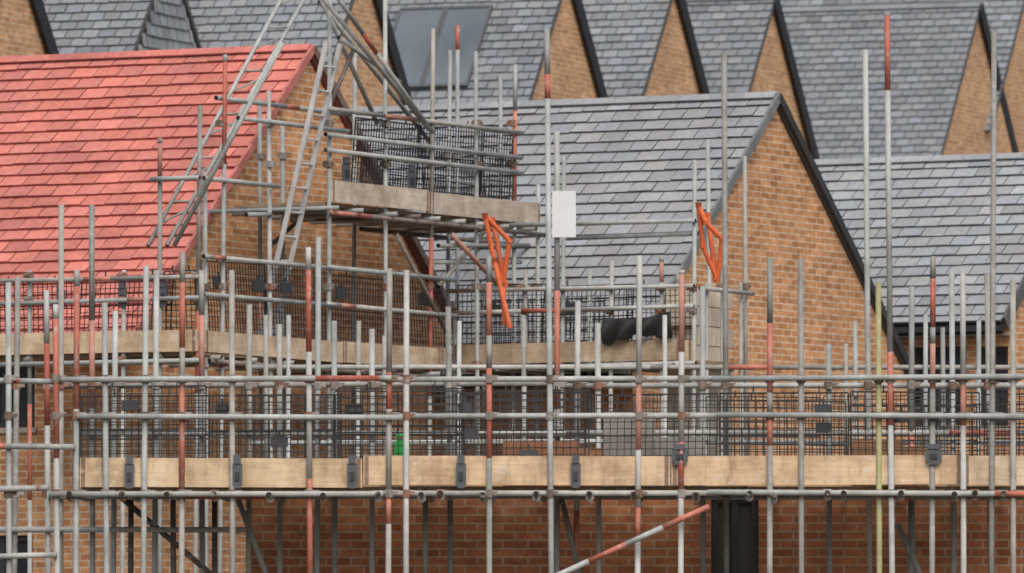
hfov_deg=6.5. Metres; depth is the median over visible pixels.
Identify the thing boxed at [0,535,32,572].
window frame
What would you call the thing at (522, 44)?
roof tiles
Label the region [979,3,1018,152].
verge trim
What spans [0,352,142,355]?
fascia and gutter
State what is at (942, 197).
roof tiles
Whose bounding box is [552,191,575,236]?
sign board
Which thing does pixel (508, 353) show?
scaffolding
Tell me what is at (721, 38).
roof tiles
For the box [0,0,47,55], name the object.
brick walls
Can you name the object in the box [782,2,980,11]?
ridge tiles
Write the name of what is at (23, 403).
window glass
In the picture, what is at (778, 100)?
verge trim
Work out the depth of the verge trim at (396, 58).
131.27 m
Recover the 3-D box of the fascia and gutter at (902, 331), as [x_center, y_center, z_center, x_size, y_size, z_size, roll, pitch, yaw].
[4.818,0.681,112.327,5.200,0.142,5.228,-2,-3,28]
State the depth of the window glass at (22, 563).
97.63 m
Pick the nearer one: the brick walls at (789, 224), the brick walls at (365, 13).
the brick walls at (789, 224)
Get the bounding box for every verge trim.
[31,0,58,53]
[133,45,463,330]
[183,0,201,47]
[375,0,412,104]
[573,0,607,97]
[626,93,922,397]
[678,0,709,93]
[773,0,819,158]
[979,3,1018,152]
[1002,276,1023,327]
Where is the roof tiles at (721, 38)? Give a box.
[686,0,773,93]
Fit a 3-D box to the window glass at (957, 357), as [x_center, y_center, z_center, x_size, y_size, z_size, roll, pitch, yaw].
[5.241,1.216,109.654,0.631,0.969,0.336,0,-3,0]
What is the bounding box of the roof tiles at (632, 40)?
[582,0,669,97]
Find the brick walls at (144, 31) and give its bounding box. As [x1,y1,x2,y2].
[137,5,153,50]
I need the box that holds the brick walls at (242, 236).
[0,61,452,572]
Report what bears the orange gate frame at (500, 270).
attached to the scaffolding at (454, 214)
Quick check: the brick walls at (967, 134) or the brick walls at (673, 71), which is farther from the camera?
the brick walls at (967, 134)
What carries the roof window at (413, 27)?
attached to the roof tiles at (522, 44)
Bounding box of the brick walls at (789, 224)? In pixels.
[442,110,907,455]
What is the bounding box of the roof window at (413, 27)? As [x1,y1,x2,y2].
[393,5,492,88]
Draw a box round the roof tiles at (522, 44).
[387,0,559,104]
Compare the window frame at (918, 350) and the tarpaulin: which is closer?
the tarpaulin
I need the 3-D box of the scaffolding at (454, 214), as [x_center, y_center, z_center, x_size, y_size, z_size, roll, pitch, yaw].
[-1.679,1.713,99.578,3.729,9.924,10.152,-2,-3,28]
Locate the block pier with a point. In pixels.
(714, 323)
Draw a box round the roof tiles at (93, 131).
[0,48,308,333]
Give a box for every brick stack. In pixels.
[503,441,603,485]
[852,440,927,486]
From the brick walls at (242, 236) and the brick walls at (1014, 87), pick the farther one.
the brick walls at (1014, 87)
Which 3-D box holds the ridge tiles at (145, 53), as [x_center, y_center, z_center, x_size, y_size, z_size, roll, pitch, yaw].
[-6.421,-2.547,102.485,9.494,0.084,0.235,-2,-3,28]
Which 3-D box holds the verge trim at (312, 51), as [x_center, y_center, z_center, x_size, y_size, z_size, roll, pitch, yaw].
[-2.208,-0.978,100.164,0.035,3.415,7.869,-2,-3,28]
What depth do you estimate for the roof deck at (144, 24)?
126.33 m
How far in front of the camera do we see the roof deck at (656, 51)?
141.80 m
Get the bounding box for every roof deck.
[29,56,452,330]
[51,0,196,50]
[194,0,354,64]
[395,0,561,102]
[465,105,919,396]
[585,0,672,96]
[687,0,800,111]
[783,0,1023,131]
[788,4,990,157]
[844,169,1023,324]
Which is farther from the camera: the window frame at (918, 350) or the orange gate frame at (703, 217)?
the window frame at (918, 350)
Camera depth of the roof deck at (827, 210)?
106.28 m
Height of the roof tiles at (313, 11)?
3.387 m
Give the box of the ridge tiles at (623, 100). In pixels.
[349,91,778,112]
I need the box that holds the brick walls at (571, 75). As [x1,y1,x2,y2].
[532,0,599,99]
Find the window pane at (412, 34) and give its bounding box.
[394,8,488,83]
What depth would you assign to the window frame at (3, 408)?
97.68 m
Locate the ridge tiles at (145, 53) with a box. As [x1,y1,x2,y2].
[0,44,312,62]
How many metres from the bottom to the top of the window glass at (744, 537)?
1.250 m
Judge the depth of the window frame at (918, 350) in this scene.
109.66 m
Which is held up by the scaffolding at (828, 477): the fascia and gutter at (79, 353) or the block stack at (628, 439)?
the block stack at (628, 439)
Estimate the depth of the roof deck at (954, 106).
156.34 m
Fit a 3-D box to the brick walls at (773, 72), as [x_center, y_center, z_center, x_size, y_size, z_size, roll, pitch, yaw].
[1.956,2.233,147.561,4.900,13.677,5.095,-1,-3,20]
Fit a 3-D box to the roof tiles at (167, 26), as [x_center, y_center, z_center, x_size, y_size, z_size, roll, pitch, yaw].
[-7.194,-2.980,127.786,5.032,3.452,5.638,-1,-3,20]
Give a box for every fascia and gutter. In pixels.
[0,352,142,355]
[435,374,921,408]
[894,323,1009,337]
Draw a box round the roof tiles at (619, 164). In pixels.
[357,96,774,375]
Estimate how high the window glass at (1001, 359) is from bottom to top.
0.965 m
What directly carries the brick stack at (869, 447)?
on the scaffolding at (828, 477)
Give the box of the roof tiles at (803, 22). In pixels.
[783,5,979,158]
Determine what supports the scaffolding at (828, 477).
on the ground
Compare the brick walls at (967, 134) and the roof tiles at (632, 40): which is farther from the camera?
the brick walls at (967, 134)
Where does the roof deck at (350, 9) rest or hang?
on the brick walls at (365, 13)
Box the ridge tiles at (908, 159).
[814,152,1023,165]
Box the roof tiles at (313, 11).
[188,0,351,63]
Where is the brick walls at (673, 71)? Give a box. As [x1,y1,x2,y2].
[645,0,701,95]
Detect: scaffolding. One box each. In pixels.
[0,0,545,572]
[0,13,1023,572]
[446,139,754,455]
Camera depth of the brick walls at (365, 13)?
130.46 m
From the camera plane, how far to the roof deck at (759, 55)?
146.46 m
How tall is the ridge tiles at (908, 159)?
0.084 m
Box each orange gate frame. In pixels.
[482,213,512,327]
[695,202,721,281]
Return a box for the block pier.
[666,287,732,455]
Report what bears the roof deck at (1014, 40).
on the brick walls at (1014, 87)
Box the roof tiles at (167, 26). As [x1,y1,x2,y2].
[43,0,195,53]
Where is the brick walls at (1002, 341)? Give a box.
[900,298,1023,455]
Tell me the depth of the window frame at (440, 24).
137.66 m
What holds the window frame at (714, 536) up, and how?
attached to the brick walls at (519, 535)
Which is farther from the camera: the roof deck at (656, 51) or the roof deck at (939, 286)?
the roof deck at (656, 51)
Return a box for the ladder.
[258,41,342,335]
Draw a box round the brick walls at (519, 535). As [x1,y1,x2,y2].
[251,499,1023,572]
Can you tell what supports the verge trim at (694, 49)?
attached to the roof deck at (656, 51)
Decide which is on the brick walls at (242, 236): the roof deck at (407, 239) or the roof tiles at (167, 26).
the roof deck at (407, 239)
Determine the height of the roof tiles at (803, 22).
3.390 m
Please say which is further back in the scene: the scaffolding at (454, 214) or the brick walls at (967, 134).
the brick walls at (967, 134)
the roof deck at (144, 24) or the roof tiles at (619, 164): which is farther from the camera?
the roof deck at (144, 24)
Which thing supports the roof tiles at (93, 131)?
attached to the roof deck at (407, 239)
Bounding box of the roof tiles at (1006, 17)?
[780,0,1023,131]
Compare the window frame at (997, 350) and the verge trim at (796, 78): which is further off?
the verge trim at (796, 78)
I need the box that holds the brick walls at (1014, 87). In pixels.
[990,11,1023,152]
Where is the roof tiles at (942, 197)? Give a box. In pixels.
[817,159,1023,323]
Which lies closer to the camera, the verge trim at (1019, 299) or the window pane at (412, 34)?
the verge trim at (1019, 299)
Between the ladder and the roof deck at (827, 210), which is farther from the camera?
the roof deck at (827, 210)
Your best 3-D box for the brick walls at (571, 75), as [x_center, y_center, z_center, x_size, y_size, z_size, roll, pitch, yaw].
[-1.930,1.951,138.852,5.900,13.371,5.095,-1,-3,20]
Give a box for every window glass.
[0,370,32,422]
[17,541,26,572]
[718,503,751,572]
[920,351,959,420]
[998,352,1005,420]
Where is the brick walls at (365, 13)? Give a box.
[335,0,404,106]
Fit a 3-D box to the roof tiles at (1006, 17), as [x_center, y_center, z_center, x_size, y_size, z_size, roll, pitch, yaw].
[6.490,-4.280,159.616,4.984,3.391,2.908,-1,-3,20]
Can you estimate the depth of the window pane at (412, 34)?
137.72 m
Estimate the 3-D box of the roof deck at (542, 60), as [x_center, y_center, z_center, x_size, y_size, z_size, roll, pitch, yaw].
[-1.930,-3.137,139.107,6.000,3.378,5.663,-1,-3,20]
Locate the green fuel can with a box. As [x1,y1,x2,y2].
[394,434,410,455]
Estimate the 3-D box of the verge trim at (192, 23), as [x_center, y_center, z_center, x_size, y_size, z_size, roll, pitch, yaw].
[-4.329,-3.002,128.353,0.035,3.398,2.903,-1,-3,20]
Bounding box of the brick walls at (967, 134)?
[943,16,990,154]
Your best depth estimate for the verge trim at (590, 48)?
138.91 m
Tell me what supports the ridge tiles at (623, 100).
on the roof tiles at (619, 164)
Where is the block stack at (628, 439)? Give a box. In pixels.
[603,412,704,485]
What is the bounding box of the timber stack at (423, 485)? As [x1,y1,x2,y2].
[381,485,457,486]
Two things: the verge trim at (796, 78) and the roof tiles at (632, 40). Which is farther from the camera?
the verge trim at (796, 78)
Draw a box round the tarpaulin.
[601,311,672,344]
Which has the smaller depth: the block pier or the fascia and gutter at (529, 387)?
the block pier
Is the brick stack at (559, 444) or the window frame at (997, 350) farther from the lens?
the window frame at (997, 350)
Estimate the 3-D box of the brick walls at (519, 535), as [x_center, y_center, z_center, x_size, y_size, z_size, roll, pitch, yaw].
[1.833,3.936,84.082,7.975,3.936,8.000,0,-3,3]
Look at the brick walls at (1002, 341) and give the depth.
109.40 m
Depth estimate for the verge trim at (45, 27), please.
119.60 m
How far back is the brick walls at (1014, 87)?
158.97 m
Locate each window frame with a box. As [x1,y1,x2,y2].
[0,366,37,432]
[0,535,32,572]
[393,5,492,88]
[711,500,758,572]
[914,346,968,429]
[974,347,1008,429]
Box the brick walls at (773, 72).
[751,9,810,151]

